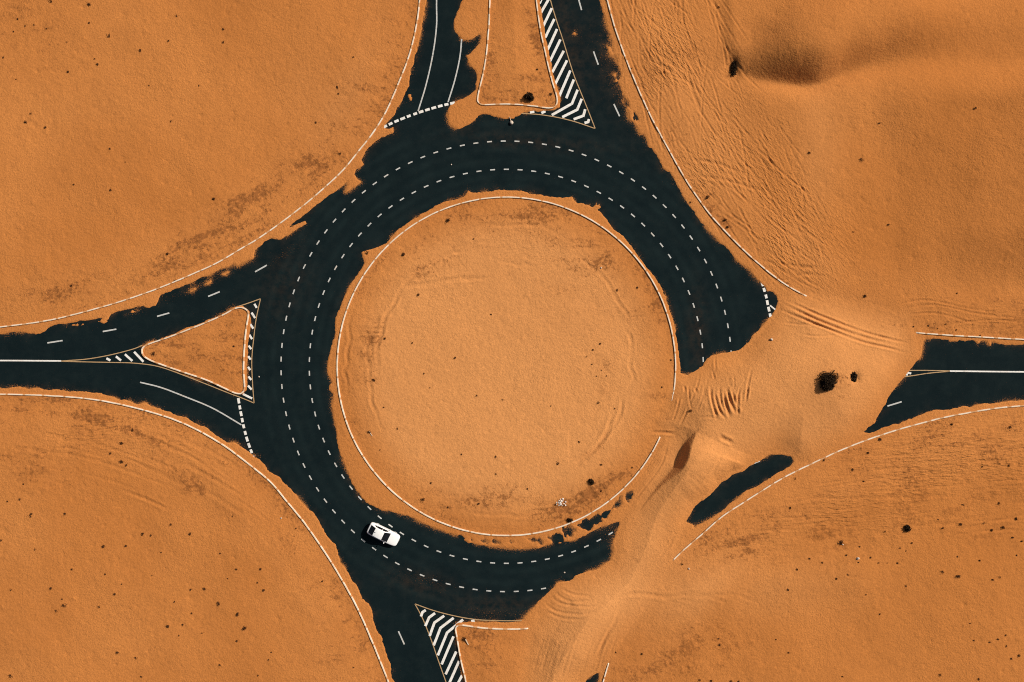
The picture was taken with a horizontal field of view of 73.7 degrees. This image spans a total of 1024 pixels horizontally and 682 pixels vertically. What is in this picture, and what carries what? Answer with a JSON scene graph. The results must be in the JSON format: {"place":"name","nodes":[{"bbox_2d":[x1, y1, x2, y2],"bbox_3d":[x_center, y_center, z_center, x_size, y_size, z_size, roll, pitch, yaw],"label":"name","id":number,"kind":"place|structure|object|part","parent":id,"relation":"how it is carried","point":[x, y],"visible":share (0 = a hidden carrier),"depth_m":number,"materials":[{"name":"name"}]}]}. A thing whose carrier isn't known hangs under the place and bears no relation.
{"place":"outdoors","nodes":[
{"label":"outdoors","id":0,"kind":"place"},
{"bbox_2d":[0,0,1023,681],"bbox_3d":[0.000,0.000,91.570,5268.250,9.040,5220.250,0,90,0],"label":"desert ground","id":1,"kind":"structure","parent":0,"point":[892,94],"depth_m":95.79,"materials":[{"name":"orange sand"}]},
{"bbox_2d":[524,92,533,100],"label":"desert shrub","id":2,"kind":"object","parent":1,"relation":"on","point":[529,96],"visible":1,"depth_m":95.43,"materials":[{"name":"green plant"}]},
{"bbox_2d":[556,498,565,505],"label":"litter heap","id":3,"kind":"object","parent":1,"relation":"on","point":[562,500],"visible":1,"depth_m":95.78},
{"bbox_2d":[730,61,737,75],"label":"desert shrub","id":4,"kind":"object","parent":1,"relation":"on","point":[733,68],"visible":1,"depth_m":95.77,"materials":[{"name":"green plant"}]},
{"bbox_2d":[818,370,838,390],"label":"desert shrub","id":5,"kind":"object","parent":1,"relation":"on","point":[829,382],"visible":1,"depth_m":93.98,"materials":[{"name":"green plant"}]},
{"bbox_2d":[850,371,857,381],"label":"desert shrub","id":6,"kind":"object","parent":1,"relation":"on","point":[854,376],"visible":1,"depth_m":94.70,"materials":[{"name":"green plant"}]},
{"bbox_2d":[905,525,911,531],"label":"desert shrub","id":7,"kind":"object","parent":1,"relation":"on","point":[907,527],"visible":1,"depth_m":95.41,"materials":[{"name":"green plant"}]},
{"bbox_2d":[0,0,1023,681],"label":"road","id":8,"kind":"structure","parent":0,"point":[424,588],"depth_m":96.00,"materials":[{"name":"black asphalt"}]},
{"bbox_2d":[0,394,388,681],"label":"kerb","id":9,"kind":"structure","parent":8,"relation":"on","point":[265,477],"depth_m":95.80,"materials":[{"name":"white concrete"}]},
{"bbox_2d":[141,307,248,393],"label":"kerb","id":10,"kind":"structure","parent":8,"relation":"on","point":[143,355],"depth_m":95.80,"materials":[{"name":"white concrete"}]},
{"bbox_2d":[0,0,419,327],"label":"kerb","id":11,"kind":"structure","parent":8,"relation":"on","point":[343,169],"depth_m":95.80,"materials":[{"name":"white concrete"}]},
{"bbox_2d":[367,522,399,545],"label":"car","id":12,"kind":"object","parent":8,"relation":"on","point":[378,531],"visible":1,"depth_m":95.00,"materials":[{"name":"paint"}]},
{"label":"rear window","id":13,"kind":"part","parent":12,"relation":"part of","materials":[{"name":"black glass"}]},
{"bbox_2d":[455,624,527,681],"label":"kerb","id":14,"kind":"structure","parent":8,"relation":"on","point":[480,628],"depth_m":95.80,"materials":[{"name":"white concrete"}]},
{"bbox_2d":[336,196,675,535],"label":"kerb","id":15,"kind":"structure","parent":8,"relation":"on","point":[393,492],"depth_m":95.80,"materials":[{"name":"white concrete"}]},
{"bbox_2d":[477,0,557,108],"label":"kerb","id":16,"kind":"structure","parent":8,"relation":"on","point":[546,61],"depth_m":95.80,"materials":[{"name":"white concrete"}]},
{"bbox_2d":[602,663,608,681],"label":"kerb","id":17,"kind":"structure","parent":8,"relation":"on","point":[605,672],"depth_m":95.80,"materials":[{"name":"white concrete"}]},
{"bbox_2d":[607,0,806,295],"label":"kerb","id":18,"kind":"structure","parent":8,"relation":"on","point":[725,231],"depth_m":95.80,"materials":[{"name":"white concrete"}]},
{"bbox_2d":[673,405,1023,560],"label":"kerb","id":19,"kind":"structure","parent":8,"relation":"on","point":[701,534],"depth_m":95.80,"materials":[{"name":"white concrete"}]},
{"bbox_2d":[916,332,1023,339],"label":"kerb","id":20,"kind":"structure","parent":8,"relation":"on","point":[970,336],"depth_m":95.80,"materials":[{"name":"white concrete"}]}
]}

